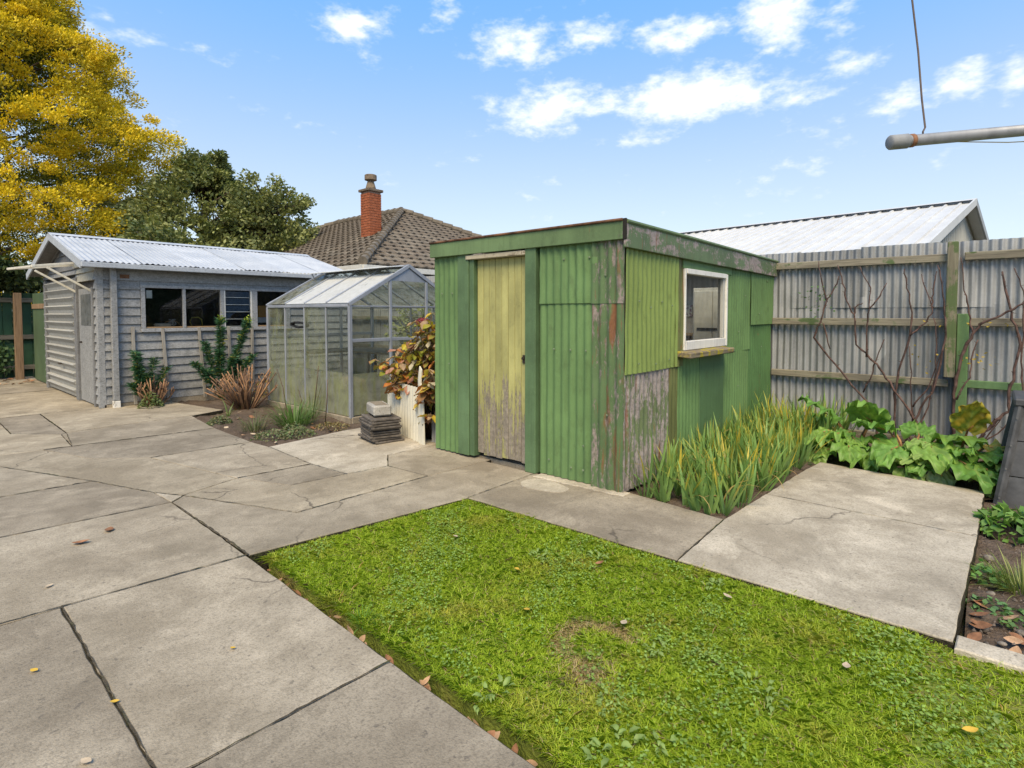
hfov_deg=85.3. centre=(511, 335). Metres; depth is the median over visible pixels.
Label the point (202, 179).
broadleaf tree
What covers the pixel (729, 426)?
iris plant
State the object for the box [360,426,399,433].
roof tile
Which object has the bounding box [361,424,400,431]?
roof tile
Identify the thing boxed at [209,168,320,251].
broadleaf tree
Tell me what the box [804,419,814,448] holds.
iris plant
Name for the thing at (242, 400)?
pruned shrub
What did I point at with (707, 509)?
iris plant
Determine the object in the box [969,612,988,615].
fallen leaf
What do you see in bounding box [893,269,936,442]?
rose bush
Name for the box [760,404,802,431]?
iris plant
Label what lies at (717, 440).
iris plant
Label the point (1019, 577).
grass tussock
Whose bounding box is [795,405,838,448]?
iris plant
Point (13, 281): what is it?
hedge tree
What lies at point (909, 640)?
lawn weed
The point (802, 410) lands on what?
iris plant
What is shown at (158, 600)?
concrete paving
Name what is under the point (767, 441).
iris plant
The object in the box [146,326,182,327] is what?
window sill
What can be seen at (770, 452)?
iris plant
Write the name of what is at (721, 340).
window
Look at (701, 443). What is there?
iris plant
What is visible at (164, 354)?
batten
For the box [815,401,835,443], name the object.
iris plant
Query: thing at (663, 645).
lawn weed
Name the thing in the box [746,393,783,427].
iris plant
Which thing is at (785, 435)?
iris plant
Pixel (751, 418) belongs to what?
iris plant
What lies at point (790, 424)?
iris plant
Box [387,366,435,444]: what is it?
iron planter
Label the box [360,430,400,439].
roof tile
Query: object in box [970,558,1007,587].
weed plant
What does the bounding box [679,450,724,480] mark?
iris plant
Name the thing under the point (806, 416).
iris plant
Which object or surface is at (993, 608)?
weed plant
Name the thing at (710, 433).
iris plant
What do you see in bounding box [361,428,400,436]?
roof tile
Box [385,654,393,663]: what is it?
fallen leaf
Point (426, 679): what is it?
fallen leaf
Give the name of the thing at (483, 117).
sky
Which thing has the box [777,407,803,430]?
iris plant
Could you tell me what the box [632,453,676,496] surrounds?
iris plant
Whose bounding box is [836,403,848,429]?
iris plant
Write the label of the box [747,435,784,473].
iris plant
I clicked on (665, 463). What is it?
iris plant
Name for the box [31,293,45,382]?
green gate panel
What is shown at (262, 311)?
cardboard box
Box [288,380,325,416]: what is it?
grass tussock
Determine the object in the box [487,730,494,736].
fallen leaf
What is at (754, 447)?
iris plant
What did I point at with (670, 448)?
iris plant
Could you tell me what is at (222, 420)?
ground cover
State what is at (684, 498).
iris plant
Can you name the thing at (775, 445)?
iris plant
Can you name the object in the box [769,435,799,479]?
iris plant
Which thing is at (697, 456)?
iris plant
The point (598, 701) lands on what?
lawn weed
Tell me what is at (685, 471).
iris plant
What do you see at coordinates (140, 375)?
spurge plant
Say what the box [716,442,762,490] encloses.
iris plant
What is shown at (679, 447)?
iris plant
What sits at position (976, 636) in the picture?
fallen leaf
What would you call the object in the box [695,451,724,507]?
iris plant
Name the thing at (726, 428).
iris plant
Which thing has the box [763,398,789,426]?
iris plant
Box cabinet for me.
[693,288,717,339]
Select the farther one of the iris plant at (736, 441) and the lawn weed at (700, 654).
the iris plant at (736, 441)
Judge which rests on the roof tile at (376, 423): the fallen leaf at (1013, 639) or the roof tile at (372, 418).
the roof tile at (372, 418)
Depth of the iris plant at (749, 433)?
5.63 m
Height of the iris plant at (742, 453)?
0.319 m
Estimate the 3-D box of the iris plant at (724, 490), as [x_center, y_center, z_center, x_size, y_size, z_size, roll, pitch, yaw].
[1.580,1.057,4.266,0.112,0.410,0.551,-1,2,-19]
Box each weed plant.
[966,594,1012,615]
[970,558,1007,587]
[997,608,1023,629]
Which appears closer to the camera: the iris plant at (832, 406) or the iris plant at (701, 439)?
the iris plant at (701, 439)
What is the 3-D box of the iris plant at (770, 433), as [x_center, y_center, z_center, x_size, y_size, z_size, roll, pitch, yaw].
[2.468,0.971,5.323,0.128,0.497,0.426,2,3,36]
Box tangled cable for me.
[165,319,180,325]
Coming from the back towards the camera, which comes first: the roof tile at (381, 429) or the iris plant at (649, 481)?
the roof tile at (381, 429)
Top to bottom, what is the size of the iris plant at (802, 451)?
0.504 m
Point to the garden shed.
(570, 352)
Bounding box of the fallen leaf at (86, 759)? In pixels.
[81,757,91,762]
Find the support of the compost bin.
on the rhubarb bed soil at (973, 484)
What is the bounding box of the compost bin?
[993,390,1023,509]
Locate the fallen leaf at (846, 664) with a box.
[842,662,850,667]
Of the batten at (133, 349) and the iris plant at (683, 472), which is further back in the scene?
the batten at (133, 349)
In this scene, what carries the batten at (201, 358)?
attached to the garage at (88, 344)
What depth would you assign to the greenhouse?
8.22 m
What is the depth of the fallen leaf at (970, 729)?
1.85 m
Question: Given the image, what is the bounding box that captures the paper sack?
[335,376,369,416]
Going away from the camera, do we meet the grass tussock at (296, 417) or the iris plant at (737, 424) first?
the iris plant at (737, 424)
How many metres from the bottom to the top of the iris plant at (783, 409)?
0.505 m
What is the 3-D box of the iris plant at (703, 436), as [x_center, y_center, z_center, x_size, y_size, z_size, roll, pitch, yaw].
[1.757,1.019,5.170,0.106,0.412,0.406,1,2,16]
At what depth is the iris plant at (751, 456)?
4.57 m
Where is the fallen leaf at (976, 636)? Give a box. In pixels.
[967,632,981,640]
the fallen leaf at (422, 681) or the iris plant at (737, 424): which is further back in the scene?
the iris plant at (737, 424)
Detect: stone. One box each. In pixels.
[975,627,988,632]
[982,555,994,561]
[997,641,1007,645]
[1015,629,1023,635]
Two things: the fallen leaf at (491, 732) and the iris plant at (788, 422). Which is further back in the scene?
the iris plant at (788, 422)
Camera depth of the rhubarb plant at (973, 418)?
4.69 m
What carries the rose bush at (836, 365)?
on the rhubarb bed soil at (973, 484)
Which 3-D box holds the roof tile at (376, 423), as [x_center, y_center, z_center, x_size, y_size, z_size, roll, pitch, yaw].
[-1.469,0.929,6.173,0.338,0.030,0.414,-2,3,-33]
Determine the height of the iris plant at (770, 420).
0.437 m
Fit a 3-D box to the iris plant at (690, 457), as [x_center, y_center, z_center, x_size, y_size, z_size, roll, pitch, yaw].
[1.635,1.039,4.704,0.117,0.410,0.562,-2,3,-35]
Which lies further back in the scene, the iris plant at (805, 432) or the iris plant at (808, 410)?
the iris plant at (808, 410)
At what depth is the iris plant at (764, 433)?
5.33 m
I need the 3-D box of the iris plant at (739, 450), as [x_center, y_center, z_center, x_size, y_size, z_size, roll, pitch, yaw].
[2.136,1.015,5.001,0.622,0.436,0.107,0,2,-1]
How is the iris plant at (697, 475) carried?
on the iris bed soil at (675, 500)
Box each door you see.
[44,279,76,395]
[78,288,93,403]
[478,256,524,463]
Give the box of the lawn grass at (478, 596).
[255,499,1023,767]
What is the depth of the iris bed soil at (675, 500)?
4.43 m
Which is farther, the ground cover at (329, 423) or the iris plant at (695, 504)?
the ground cover at (329, 423)
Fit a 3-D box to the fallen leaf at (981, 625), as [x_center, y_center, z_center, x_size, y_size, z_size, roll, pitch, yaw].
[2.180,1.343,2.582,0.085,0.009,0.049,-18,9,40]
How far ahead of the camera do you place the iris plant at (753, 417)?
6.60 m
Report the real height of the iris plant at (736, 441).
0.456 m
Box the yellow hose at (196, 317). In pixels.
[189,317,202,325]
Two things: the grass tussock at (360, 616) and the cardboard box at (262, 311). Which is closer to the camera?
the grass tussock at (360, 616)
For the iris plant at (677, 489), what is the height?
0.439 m
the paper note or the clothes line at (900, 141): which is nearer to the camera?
the clothes line at (900, 141)
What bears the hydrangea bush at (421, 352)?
on the planter soil
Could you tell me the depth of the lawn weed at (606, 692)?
2.02 m
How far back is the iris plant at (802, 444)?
5.34 m
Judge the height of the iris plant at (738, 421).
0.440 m
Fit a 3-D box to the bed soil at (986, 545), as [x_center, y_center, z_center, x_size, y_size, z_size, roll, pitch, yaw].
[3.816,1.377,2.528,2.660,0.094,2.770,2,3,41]
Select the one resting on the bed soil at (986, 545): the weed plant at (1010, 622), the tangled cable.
the weed plant at (1010, 622)
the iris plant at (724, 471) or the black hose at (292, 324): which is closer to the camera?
the iris plant at (724, 471)
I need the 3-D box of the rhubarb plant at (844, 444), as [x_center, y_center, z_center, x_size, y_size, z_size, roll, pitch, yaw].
[3.314,0.968,5.549,0.875,0.762,1.200,1,2,15]
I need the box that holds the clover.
[280,503,1023,767]
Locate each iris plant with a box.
[615,425,667,497]
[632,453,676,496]
[648,453,681,502]
[652,438,682,490]
[653,439,684,473]
[653,445,706,484]
[653,448,713,488]
[661,450,712,485]
[666,445,716,497]
[668,438,686,470]
[669,440,684,495]
[671,442,697,481]
[677,433,714,470]
[677,460,710,510]
[678,449,705,510]
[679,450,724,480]
[680,437,732,468]
[682,429,694,469]
[685,428,710,452]
[686,441,716,476]
[691,428,731,455]
[692,448,729,495]
[694,427,706,462]
[694,443,703,484]
[694,444,729,484]
[694,468,723,514]
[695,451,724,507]
[696,423,720,457]
[698,445,721,475]
[701,426,744,459]
[701,446,739,491]
[701,463,759,501]
[704,412,744,451]
[705,419,714,447]
[705,455,745,515]
[706,451,745,496]
[706,458,751,507]
[707,441,738,476]
[713,413,731,447]
[714,431,729,464]
[715,425,731,447]
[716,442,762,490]
[717,419,740,454]
[717,434,773,467]
[718,441,746,482]
[718,446,780,507]
[719,453,753,502]
[721,433,739,471]
[724,411,739,446]
[724,415,749,456]
[730,407,758,441]
[730,424,760,454]
[732,406,745,434]
[732,441,783,474]
[736,425,767,458]
[737,439,749,467]
[737,445,757,474]
[738,422,757,441]
[738,447,755,496]
[740,431,776,484]
[741,403,780,429]
[743,418,783,450]
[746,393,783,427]
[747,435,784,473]
[748,426,773,452]
[749,411,765,439]
[750,426,787,458]
[751,396,787,422]
[751,434,759,462]
[751,445,797,483]
[752,441,797,491]
[753,446,782,486]
[754,402,793,429]
[755,422,775,448]
[757,407,794,434]
[758,390,773,424]
[758,414,775,448]
[759,398,791,430]
[759,409,818,433]
[760,387,776,418]
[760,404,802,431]
[762,391,783,430]
[762,435,787,475]
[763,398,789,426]
[765,396,786,422]
[767,428,789,461]
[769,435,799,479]
[769,436,792,476]
[772,423,796,448]
[773,422,797,441]
[775,399,793,421]
[775,415,815,435]
[775,421,793,452]
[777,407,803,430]
[781,410,798,437]
[782,429,813,470]
[782,431,834,463]
[783,433,799,473]
[785,420,799,453]
[787,391,808,418]
[788,425,824,468]
[791,398,812,424]
[792,405,827,428]
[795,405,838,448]
[795,422,814,461]
[796,395,814,428]
[798,410,808,457]
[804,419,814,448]
[806,397,829,428]
[810,394,850,429]
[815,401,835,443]
[824,392,836,430]
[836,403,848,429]
[840,397,856,429]
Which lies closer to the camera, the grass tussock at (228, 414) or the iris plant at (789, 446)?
the iris plant at (789, 446)
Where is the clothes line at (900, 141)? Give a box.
[885,0,1023,149]
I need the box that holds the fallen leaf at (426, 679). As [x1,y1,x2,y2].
[422,676,429,684]
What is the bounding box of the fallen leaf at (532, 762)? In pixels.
[526,759,537,765]
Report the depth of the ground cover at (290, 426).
6.77 m
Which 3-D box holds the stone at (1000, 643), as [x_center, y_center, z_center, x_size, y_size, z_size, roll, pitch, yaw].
[2.179,1.369,2.470,0.038,0.019,0.033,-12,-23,36]
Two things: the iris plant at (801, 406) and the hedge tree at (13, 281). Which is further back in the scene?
the hedge tree at (13, 281)
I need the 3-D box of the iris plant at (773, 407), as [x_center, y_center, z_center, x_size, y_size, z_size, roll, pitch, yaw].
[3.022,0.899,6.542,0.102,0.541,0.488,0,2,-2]
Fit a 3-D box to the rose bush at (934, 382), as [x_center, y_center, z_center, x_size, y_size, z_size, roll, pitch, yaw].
[4.453,0.221,5.950,0.323,1.953,0.142,2,3,41]
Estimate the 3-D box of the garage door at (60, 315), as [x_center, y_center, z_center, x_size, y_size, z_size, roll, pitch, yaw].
[-7.940,0.004,9.753,2.130,1.950,0.115,2,3,41]
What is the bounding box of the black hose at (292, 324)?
[290,307,308,327]
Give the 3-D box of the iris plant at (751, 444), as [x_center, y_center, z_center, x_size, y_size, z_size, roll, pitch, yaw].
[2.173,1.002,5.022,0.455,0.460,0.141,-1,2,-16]
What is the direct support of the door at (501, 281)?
in the garden shed
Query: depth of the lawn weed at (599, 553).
3.19 m
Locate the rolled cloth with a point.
(162, 325)
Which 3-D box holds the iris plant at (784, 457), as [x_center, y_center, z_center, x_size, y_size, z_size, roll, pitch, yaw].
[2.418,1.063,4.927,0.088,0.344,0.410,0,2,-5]
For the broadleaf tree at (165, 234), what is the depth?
16.45 m
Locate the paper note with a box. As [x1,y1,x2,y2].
[146,290,151,297]
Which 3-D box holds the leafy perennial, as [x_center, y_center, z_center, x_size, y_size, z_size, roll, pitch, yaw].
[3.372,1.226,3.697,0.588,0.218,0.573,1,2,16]
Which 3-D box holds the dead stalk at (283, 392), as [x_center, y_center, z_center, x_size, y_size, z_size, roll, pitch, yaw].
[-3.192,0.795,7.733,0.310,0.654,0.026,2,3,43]
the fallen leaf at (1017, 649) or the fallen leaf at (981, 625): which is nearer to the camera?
the fallen leaf at (1017, 649)
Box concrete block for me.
[366,401,390,416]
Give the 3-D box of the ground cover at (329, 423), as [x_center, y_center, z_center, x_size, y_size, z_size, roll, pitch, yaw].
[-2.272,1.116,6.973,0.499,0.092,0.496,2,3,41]
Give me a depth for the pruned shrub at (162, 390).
8.46 m
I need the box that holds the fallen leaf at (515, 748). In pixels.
[511,743,517,752]
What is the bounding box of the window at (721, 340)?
[683,268,727,350]
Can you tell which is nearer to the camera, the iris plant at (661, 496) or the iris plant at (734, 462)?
the iris plant at (661, 496)
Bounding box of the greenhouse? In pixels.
[266,264,434,423]
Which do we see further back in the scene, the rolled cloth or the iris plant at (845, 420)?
the rolled cloth
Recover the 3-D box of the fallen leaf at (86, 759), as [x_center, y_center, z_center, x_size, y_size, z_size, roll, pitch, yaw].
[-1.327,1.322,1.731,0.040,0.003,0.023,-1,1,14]
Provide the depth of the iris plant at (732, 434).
5.39 m
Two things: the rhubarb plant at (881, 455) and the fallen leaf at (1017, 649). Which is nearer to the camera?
the fallen leaf at (1017, 649)
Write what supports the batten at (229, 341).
attached to the garage at (88, 344)
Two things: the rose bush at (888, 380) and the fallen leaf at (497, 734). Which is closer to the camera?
the fallen leaf at (497, 734)
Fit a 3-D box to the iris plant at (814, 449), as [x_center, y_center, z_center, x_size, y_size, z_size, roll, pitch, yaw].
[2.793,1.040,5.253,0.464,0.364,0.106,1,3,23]
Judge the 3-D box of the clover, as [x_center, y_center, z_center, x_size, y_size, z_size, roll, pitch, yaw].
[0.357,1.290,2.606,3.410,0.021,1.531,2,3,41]
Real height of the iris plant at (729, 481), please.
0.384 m
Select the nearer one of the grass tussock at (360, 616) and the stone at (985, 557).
the grass tussock at (360, 616)
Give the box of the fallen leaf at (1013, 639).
[1003,636,1023,643]
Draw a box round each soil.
[173,380,430,446]
[627,435,859,519]
[831,442,992,499]
[964,500,1023,654]
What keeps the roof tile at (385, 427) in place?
on the roof tile at (381, 429)
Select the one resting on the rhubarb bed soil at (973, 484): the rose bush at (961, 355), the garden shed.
the rose bush at (961, 355)
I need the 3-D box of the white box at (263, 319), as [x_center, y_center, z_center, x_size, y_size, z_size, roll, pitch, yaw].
[-4.541,-0.295,10.229,0.245,0.098,0.400,2,3,41]
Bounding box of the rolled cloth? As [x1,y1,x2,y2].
[153,323,170,326]
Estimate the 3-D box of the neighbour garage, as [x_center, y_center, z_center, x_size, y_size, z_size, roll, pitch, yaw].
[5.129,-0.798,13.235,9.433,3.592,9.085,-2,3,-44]
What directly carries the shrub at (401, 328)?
on the garden bed soil at (216, 403)
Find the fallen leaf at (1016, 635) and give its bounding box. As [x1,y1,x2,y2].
[1009,632,1023,644]
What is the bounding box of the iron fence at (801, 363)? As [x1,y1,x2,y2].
[352,237,1023,452]
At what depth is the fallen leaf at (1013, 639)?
2.47 m
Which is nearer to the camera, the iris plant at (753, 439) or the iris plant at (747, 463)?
the iris plant at (747, 463)
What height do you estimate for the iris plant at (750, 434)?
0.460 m
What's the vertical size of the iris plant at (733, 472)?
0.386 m
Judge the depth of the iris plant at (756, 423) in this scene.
5.93 m
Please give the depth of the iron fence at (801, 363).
6.33 m
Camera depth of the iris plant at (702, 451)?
4.85 m
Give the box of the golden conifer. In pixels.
[0,0,192,322]
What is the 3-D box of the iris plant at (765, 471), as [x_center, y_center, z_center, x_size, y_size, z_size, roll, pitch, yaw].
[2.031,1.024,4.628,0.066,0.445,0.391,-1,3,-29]
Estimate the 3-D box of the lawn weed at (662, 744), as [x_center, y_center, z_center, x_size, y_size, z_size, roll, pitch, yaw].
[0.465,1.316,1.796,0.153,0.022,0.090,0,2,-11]
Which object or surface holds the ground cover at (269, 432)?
on the garden bed soil at (216, 403)
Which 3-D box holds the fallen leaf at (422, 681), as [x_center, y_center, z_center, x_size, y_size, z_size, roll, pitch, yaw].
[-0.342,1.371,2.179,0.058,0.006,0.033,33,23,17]
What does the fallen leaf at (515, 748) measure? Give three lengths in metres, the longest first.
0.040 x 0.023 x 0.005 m
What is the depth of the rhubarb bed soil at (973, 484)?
4.97 m
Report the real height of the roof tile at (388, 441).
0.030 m
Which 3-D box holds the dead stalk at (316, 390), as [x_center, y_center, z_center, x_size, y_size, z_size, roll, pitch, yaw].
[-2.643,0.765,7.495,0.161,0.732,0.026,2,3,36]
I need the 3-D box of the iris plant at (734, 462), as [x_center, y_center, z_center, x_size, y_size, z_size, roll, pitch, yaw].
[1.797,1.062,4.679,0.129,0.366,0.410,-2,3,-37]
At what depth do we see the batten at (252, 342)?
9.81 m
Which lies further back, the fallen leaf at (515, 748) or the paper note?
the paper note
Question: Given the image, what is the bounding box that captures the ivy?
[0,340,14,376]
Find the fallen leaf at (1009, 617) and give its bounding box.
[1003,615,1018,619]
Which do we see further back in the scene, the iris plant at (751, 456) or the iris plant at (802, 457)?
the iris plant at (802, 457)
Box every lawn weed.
[472,674,514,714]
[528,548,549,562]
[580,724,644,767]
[588,549,608,562]
[595,696,614,715]
[597,683,624,705]
[632,731,676,755]
[641,636,669,657]
[691,645,716,658]
[701,577,723,589]
[738,671,791,712]
[874,626,918,647]
[980,713,1014,737]
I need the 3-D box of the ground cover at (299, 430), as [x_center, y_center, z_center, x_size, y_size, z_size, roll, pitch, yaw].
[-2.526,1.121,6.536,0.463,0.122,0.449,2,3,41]
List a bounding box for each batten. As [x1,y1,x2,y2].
[131,327,137,403]
[161,328,170,400]
[197,327,206,396]
[227,327,232,391]
[251,327,254,390]
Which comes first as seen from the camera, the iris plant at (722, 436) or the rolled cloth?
the iris plant at (722, 436)
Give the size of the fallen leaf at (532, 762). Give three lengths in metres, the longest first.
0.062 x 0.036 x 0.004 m
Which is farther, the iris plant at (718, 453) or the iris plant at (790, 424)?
the iris plant at (790, 424)
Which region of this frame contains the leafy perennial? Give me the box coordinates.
[972,501,1023,545]
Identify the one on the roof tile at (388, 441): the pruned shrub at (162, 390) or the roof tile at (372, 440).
the roof tile at (372, 440)
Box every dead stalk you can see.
[277,370,286,412]
[312,366,318,417]
[325,379,327,421]
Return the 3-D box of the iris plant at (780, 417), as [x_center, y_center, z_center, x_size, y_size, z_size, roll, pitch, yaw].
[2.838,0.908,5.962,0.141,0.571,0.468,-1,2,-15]
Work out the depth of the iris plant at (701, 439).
5.27 m
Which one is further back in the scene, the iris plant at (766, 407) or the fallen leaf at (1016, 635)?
the iris plant at (766, 407)
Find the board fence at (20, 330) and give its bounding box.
[0,293,34,379]
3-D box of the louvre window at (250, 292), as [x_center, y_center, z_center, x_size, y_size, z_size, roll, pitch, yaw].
[-4.772,-0.484,9.670,0.055,0.641,0.473,2,3,41]
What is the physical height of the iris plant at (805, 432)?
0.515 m
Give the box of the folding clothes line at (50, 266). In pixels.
[7,262,90,292]
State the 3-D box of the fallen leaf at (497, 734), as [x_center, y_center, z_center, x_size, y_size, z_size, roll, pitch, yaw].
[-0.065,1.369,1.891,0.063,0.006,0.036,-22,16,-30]
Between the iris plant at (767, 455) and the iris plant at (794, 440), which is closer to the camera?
the iris plant at (767, 455)
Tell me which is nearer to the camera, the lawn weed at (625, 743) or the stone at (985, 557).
the lawn weed at (625, 743)
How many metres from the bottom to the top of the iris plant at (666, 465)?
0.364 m
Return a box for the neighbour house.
[278,174,483,276]
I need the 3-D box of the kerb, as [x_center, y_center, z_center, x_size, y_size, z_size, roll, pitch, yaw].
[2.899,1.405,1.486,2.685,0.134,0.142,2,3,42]
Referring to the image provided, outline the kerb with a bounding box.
[954,635,1023,674]
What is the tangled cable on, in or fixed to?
on the garage at (88, 344)
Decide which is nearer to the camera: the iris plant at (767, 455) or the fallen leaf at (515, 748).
the fallen leaf at (515, 748)
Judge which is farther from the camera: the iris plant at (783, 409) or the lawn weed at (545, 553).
the iris plant at (783, 409)
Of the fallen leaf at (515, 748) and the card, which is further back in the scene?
the card
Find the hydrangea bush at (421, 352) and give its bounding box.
[369,312,435,438]
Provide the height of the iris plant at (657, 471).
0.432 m
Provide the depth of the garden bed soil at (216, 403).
7.36 m
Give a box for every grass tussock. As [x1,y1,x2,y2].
[209,401,237,417]
[232,411,275,432]
[258,394,331,427]
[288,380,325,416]
[346,603,380,634]
[963,546,1023,600]
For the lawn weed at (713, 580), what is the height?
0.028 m
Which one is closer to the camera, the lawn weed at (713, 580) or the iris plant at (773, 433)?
the lawn weed at (713, 580)
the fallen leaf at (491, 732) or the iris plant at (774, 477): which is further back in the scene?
the iris plant at (774, 477)
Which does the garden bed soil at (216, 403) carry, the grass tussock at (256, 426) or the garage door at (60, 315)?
the grass tussock at (256, 426)
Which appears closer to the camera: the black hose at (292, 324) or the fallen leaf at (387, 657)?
the fallen leaf at (387, 657)
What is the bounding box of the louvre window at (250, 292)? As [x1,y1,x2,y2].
[224,290,252,326]
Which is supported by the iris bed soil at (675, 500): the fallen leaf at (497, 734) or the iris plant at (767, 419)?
the iris plant at (767, 419)
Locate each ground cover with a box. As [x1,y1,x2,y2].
[137,391,164,408]
[206,415,232,425]
[250,428,290,441]
[251,376,269,402]
[277,426,316,439]
[280,421,306,433]
[311,421,349,431]
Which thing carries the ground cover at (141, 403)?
on the concrete paving
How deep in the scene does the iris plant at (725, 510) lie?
3.98 m
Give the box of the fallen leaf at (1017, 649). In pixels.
[1009,646,1021,653]
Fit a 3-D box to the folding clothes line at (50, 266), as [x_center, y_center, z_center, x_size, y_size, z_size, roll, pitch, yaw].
[-6.918,-0.903,8.306,1.070,0.481,0.832,2,3,41]
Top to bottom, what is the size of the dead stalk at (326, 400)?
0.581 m
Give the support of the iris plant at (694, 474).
on the iris bed soil at (675, 500)
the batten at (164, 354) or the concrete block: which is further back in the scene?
the batten at (164, 354)
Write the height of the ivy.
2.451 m
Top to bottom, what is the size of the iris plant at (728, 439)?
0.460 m
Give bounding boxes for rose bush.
[798,261,877,433]
[837,265,922,437]
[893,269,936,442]
[909,265,947,440]
[951,257,1023,445]
[978,268,1023,439]
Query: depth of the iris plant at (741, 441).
5.14 m
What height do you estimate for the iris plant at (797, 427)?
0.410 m
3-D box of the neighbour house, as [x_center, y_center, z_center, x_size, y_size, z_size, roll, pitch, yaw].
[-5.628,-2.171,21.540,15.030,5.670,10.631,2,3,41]
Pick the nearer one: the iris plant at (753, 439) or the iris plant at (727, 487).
the iris plant at (727, 487)
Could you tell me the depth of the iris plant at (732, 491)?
4.06 m
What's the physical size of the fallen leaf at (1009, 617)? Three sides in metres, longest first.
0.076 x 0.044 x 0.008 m
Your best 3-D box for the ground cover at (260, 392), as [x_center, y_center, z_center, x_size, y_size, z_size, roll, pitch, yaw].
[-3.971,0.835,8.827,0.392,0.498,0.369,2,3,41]
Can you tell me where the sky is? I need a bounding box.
[0,0,1023,292]
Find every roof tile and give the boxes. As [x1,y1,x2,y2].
[358,433,400,441]
[359,417,400,424]
[359,419,399,427]
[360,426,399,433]
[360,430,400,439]
[361,413,400,421]
[361,423,401,429]
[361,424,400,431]
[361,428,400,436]
[361,437,404,443]
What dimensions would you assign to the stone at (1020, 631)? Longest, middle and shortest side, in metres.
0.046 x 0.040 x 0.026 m
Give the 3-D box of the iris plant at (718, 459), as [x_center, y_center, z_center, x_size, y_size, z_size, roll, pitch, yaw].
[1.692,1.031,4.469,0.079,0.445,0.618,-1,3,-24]
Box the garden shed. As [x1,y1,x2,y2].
[429,218,778,492]
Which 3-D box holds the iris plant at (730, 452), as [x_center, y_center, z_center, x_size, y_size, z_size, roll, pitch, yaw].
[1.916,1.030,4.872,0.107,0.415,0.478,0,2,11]
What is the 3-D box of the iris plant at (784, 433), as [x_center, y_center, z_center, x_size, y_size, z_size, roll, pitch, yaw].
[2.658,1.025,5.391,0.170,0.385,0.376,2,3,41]
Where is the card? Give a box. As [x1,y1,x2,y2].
[686,305,692,316]
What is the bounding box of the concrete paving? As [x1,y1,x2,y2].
[0,376,984,767]
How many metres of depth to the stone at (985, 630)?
2.58 m
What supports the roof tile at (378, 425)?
on the roof tile at (385, 427)
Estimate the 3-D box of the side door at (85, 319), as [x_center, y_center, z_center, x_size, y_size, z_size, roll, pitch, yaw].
[-6.616,0.148,8.644,0.890,1.770,0.062,2,3,41]
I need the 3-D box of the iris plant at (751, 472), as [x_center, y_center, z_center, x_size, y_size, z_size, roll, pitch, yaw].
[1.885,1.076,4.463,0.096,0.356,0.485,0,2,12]
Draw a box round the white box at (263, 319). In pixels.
[258,317,278,322]
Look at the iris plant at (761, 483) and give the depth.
4.47 m
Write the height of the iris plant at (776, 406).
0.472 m
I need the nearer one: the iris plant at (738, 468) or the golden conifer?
the iris plant at (738, 468)
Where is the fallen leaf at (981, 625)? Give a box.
[969,621,992,628]
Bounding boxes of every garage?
[26,232,357,408]
[678,198,988,254]
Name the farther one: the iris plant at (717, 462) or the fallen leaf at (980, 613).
the iris plant at (717, 462)
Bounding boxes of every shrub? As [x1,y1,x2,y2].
[136,375,174,405]
[205,364,277,409]
[377,305,434,371]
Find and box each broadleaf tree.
[46,214,256,274]
[91,146,286,250]
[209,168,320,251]
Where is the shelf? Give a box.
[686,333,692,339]
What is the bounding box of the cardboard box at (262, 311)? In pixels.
[257,306,277,316]
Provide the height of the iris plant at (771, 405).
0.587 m
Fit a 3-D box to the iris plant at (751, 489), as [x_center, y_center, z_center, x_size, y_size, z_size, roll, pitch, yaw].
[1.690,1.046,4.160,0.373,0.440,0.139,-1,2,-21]
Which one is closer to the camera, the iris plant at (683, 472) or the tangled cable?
the iris plant at (683, 472)
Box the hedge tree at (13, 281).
[0,254,45,349]
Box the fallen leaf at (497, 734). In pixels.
[494,731,499,739]
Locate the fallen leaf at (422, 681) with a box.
[419,680,430,690]
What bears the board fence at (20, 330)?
on the concrete paving
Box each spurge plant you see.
[124,350,172,405]
[189,312,257,398]
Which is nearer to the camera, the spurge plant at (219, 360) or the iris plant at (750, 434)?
the iris plant at (750, 434)
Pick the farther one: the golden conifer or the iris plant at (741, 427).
the golden conifer
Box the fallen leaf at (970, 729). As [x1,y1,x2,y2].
[962,726,977,731]
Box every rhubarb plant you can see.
[798,395,898,472]
[855,418,989,480]
[894,400,1018,498]
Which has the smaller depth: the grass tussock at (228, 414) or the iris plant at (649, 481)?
the iris plant at (649, 481)
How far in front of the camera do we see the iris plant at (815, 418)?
5.92 m

